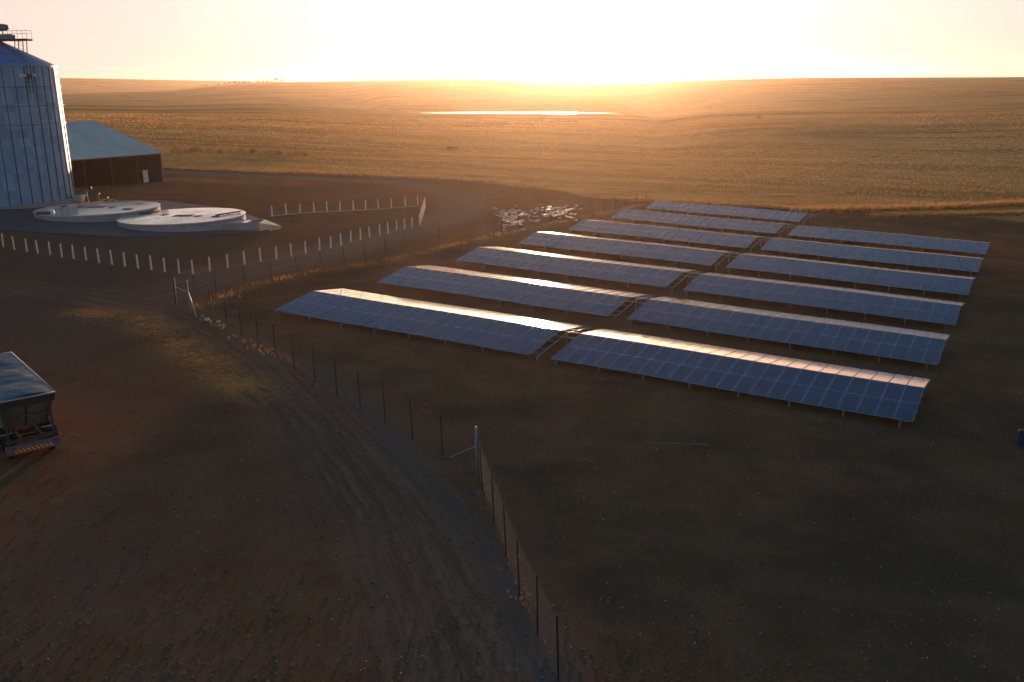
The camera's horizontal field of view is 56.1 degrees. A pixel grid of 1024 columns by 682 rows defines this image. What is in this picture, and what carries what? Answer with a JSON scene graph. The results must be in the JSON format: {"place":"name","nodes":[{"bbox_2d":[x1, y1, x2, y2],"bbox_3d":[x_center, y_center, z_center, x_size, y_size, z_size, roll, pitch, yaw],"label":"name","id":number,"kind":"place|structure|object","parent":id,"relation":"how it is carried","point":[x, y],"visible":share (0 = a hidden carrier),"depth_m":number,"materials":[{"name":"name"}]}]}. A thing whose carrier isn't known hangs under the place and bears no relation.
{"place":"outdoors","nodes":[
{"label":"outdoors","id":0,"kind":"place"},
{"bbox_2d":[0,200,268,237],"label":"concrete pavement","id":1,"kind":"structure","parent":0,"point":[20,220],"depth_m":113.34,"materials":[{"name":"grey concrete"}]},
{"bbox_2d":[33,200,160,221],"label":"concrete tank","id":2,"kind":"object","parent":1,"relation":"on","point":[103,211],"visible":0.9,"depth_m":120.80,"materials":[{"name":"concrete"}]},
{"bbox_2d":[116,208,245,231],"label":"concrete tank","id":3,"kind":"object","parent":1,"relation":"on","point":[188,219],"visible":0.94,"depth_m":115.33,"materials":[{"name":"concrete"}]},
{"bbox_2d":[0,77,1023,681],"bbox_3d":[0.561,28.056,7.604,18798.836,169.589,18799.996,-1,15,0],"label":"ground","id":4,"kind":"structure","parent":0,"point":[60,289],"depth_m":52.48,"materials":[{"name":"soil"}]},
{"bbox_2d":[0,352,61,458],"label":"grain trailer","id":5,"kind":"object","parent":4,"relation":"on","point":[27,395],"visible":1,"depth_m":46.67,"materials":[{"name":"paint"}]},
{"bbox_2d":[0,41,76,208],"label":"grain silo","id":6,"kind":"object","parent":4,"relation":"on","point":[36,170],"visible":1,"depth_m":127.90,"materials":[{"name":"metal"}]},
{"bbox_2d":[0,24,32,53],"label":"conveyor catwalk","id":7,"kind":"object","parent":6,"relation":"on","point":[7,36],"visible":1,"depth_m":128.76,"materials":[{"name":"paint"}]},
{"bbox_2d":[72,187,91,201],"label":"unloading auger","id":8,"kind":"object","parent":4,"relation":"on","point":[78,197],"visible":0.79,"depth_m":135.49,"materials":[{"name":"metal"}]},
{"bbox_2d":[1,233,193,273],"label":"concrete post fence","id":9,"kind":"object","parent":4,"relation":"on","point":[85,250],"visible":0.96,"depth_m":93.12,"materials":[{"name":"concrete"}]},
{"bbox_2d":[66,120,181,186],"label":"storage shed","id":10,"kind":"structure","parent":4,"relation":"on","point":[100,154],"depth_m":160.29,"materials":[{"name":"metal"}]},
{"bbox_2d":[142,170,148,181],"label":"door","id":11,"kind":"structure","parent":10,"relation":"in","point":[145,172],"depth_m":161.92,"materials":[{"name":"white paint"}]},
{"bbox_2d":[165,146,182,153],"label":"field bush","id":12,"kind":"object","parent":4,"relation":"on","point":[174,148],"visible":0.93,"depth_m":219.34,"materials":[{"name":"green plant"}]},
{"bbox_2d":[173,278,177,303],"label":"gate pole","id":13,"kind":"object","parent":4,"relation":"on","point":[175,291],"visible":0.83,"depth_m":77.99,"materials":[{"name":"metal"}]},
{"bbox_2d":[175,280,196,316],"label":"gate pole","id":14,"kind":"object","parent":4,"relation":"on","point":[188,296],"visible":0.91,"depth_m":77.10,"materials":[{"name":"grey metal"}]},
{"bbox_2d":[190,145,201,153],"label":"field bush","id":15,"kind":"object","parent":4,"relation":"on","point":[197,150],"visible":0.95,"depth_m":221.16,"materials":[{"name":"green plant"}]},
{"bbox_2d":[214,148,223,154],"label":"field bush","id":16,"kind":"object","parent":4,"relation":"on","point":[220,150],"visible":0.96,"depth_m":218.97,"materials":[{"name":"green plant"}]},
{"bbox_2d":[221,219,280,230],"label":"concrete chamber","id":17,"kind":"object","parent":4,"relation":"on","point":[255,224],"visible":0.72,"depth_m":114.78,"materials":[{"name":"grey concrete"}]},
{"bbox_2d":[247,147,257,153],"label":"field bush","id":18,"kind":"object","parent":4,"relation":"on","point":[252,150],"visible":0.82,"depth_m":222.44,"materials":[{"name":"green plant"}]},
{"bbox_2d":[264,148,281,155],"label":"field bush","id":19,"kind":"object","parent":4,"relation":"on","point":[271,152],"visible":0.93,"depth_m":219.20,"materials":[{"name":"green plant"}]},
{"bbox_2d":[208,214,420,270],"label":"concrete post fence","id":20,"kind":"object","parent":4,"relation":"on","point":[244,259],"visible":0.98,"depth_m":103.78,"materials":[{"name":"concrete"}]},
{"bbox_2d":[208,290,442,455],"bbox_3d":[-13.377,1.171,60.702,0.397,3.555,33.239,-12,18,-34],"label":"steel fence","id":21,"kind":"object","parent":4,"relation":"on","point":[330,375],"visible":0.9,"depth_m":57.15,"materials":[{"name":"metal"}]},
{"bbox_2d":[269,195,418,216],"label":"concrete post fence","id":22,"kind":"object","parent":4,"relation":"on","point":[339,207],"visible":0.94,"depth_m":134.13,"materials":[{"name":"concrete"}]},
{"bbox_2d":[193,218,501,296],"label":"steel fence","id":23,"kind":"object","parent":4,"relation":"on","point":[341,255],"visible":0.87,"depth_m":94.32,"materials":[{"name":"metal"}]},
{"bbox_2d":[420,197,425,221],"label":"yard gate","id":24,"kind":"structure","parent":4,"relation":"on","point":[423,207],"depth_m":130.82,"materials":[{"name":"metal"}]},
{"bbox_2d":[274,288,590,360],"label":"solar table","id":25,"kind":"object","parent":4,"relation":"on","point":[519,334],"visible":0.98,"depth_m":71.76,"materials":[{"name":"blue glass"}]},
{"bbox_2d":[447,146,458,148],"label":"water trough","id":26,"kind":"object","parent":4,"relation":"on","point":[452,147],"visible":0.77,"depth_m":265.40,"materials":[{"name":"grey"}]},
{"bbox_2d":[440,426,484,495],"bbox_3d":[-2.274,5.333,45.627,1.098,3.130,5.026,-7,16,-22],"label":"corner post","id":27,"kind":"object","parent":4,"relation":"on","point":[475,492],"visible":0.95,"depth_m":45.06,"materials":[{"name":"metal"}]},
{"bbox_2d":[377,265,652,321],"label":"solar table","id":28,"kind":"object","parent":4,"relation":"on","point":[566,297],"visible":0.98,"depth_m":82.99,"materials":[{"name":"blue glass"}]},
{"bbox_2d":[477,438,558,680],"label":"steel fence","id":29,"kind":"object","parent":4,"relation":"on","point":[505,530],"visible":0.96,"depth_m":35.04,"materials":[{"name":"metal"}]},
{"bbox_2d":[492,205,581,230],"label":"rubble","id":30,"kind":"object","parent":4,"relation":"on","point":[565,211],"visible":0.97,"depth_m":134.54,"materials":[{"name":"grey stone"}]},
{"bbox_2d":[61,166,1023,653],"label":"grass","id":31,"kind":"structure","parent":4,"relation":"on","point":[943,206],"depth_m":149.75,"materials":[{"name":"plant"}]},
{"bbox_2d":[64,112,1023,218],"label":"stubble","id":32,"kind":"object","parent":4,"relation":"on","point":[383,123],"visible":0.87,"depth_m":275.50,"materials":[{"name":"plant"}]},
{"bbox_2d":[502,193,646,233],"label":"steel fence","id":33,"kind":"object","parent":4,"relation":"on","point":[586,211],"visible":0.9,"depth_m":132.85,"materials":[{"name":"metal"}]},
{"bbox_2d":[456,247,701,292],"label":"solar table","id":34,"kind":"object","parent":4,"relation":"on","point":[619,271],"visible":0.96,"depth_m":94.23,"materials":[{"name":"blue glass"}]},
{"bbox_2d":[518,232,738,270],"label":"solar table","id":35,"kind":"object","parent":4,"relation":"on","point":[685,254],"visible":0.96,"depth_m":105.43,"materials":[{"name":"blue glass"}]},
{"bbox_2d":[568,220,770,251],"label":"solar table","id":36,"kind":"object","parent":4,"relation":"on","point":[684,235],"visible":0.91,"depth_m":116.62,"materials":[{"name":"blue glass"}]},
{"bbox_2d":[643,442,709,445],"bbox_3d":[8.633,5.408,50.524,3.516,0.217,0.173,-1,15,1],"label":"hose","id":37,"kind":"object","parent":4,"relation":"on","point":[676,443],"visible":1,"depth_m":50.51,"materials":[{"name":"rubber"}]},
{"bbox_2d":[610,209,795,237],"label":"solar table","id":38,"kind":"object","parent":4,"relation":"on","point":[709,222],"visible":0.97,"depth_m":127.90,"materials":[{"name":"blue glass"}]},
{"bbox_2d":[646,200,817,222],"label":"solar table","id":39,"kind":"object","parent":4,"relation":"on","point":[732,211],"visible":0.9,"depth_m":139.12,"materials":[{"name":"blue glass"}]},
{"bbox_2d":[551,329,931,426],"bbox_3d":[14.530,1.952,62.406,22.780,1.559,8.627,10,17,27],"label":"solar table","id":40,"kind":"object","parent":4,"relation":"on","point":[789,380],"visible":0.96,"depth_m":60.71,"materials":[{"name":"blue glass"}]},
{"bbox_2d":[627,296,950,369],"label":"solar table","id":41,"kind":"object","parent":4,"relation":"on","point":[748,323],"visible":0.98,"depth_m":71.99,"materials":[{"name":"blue glass"}]},
{"bbox_2d":[683,272,963,329],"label":"solar table","id":42,"kind":"object","parent":4,"relation":"on","point":[822,296],"visible":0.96,"depth_m":83.21,"materials":[{"name":"blue glass"}]},
{"bbox_2d":[726,253,975,298],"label":"solar table","id":43,"kind":"object","parent":4,"relation":"on","point":[916,280],"visible":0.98,"depth_m":94.44,"materials":[{"name":"blue glass"}]},
{"bbox_2d":[760,238,983,274],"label":"solar table","id":44,"kind":"object","parent":4,"relation":"on","point":[896,256],"visible":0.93,"depth_m":105.67,"materials":[{"name":"blue glass"}]},
{"bbox_2d":[788,225,989,256],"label":"solar table","id":45,"kind":"object","parent":4,"relation":"on","point":[895,239],"visible":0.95,"depth_m":116.88,"materials":[{"name":"blue glass"}]},
{"bbox_2d":[1017,428,1023,446],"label":"blue drum","id":46,"kind":"object","parent":4,"relation":"on","point":[1020,441],"visible":1,"depth_m":51.59,"materials":[{"name":"plastic"}]},
{"bbox_2d":[426,112,597,113],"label":"water","id":47,"kind":"structure","parent":0,"point":[516,112],"depth_m":654.63,"materials":[{"name":"grey liquid"}]},
{"bbox_2d":[0,0,1023,82],"label":"sky","id":48,"kind":"structure","parent":0,"point":[535,41],"materials":[{"name":"white"}]},
{"bbox_2d":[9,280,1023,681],"bbox_3d":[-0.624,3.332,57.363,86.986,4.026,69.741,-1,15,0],"label":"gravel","id":49,"kind":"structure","parent":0,"point":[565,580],"depth_m":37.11,"materials":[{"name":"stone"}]}
]}

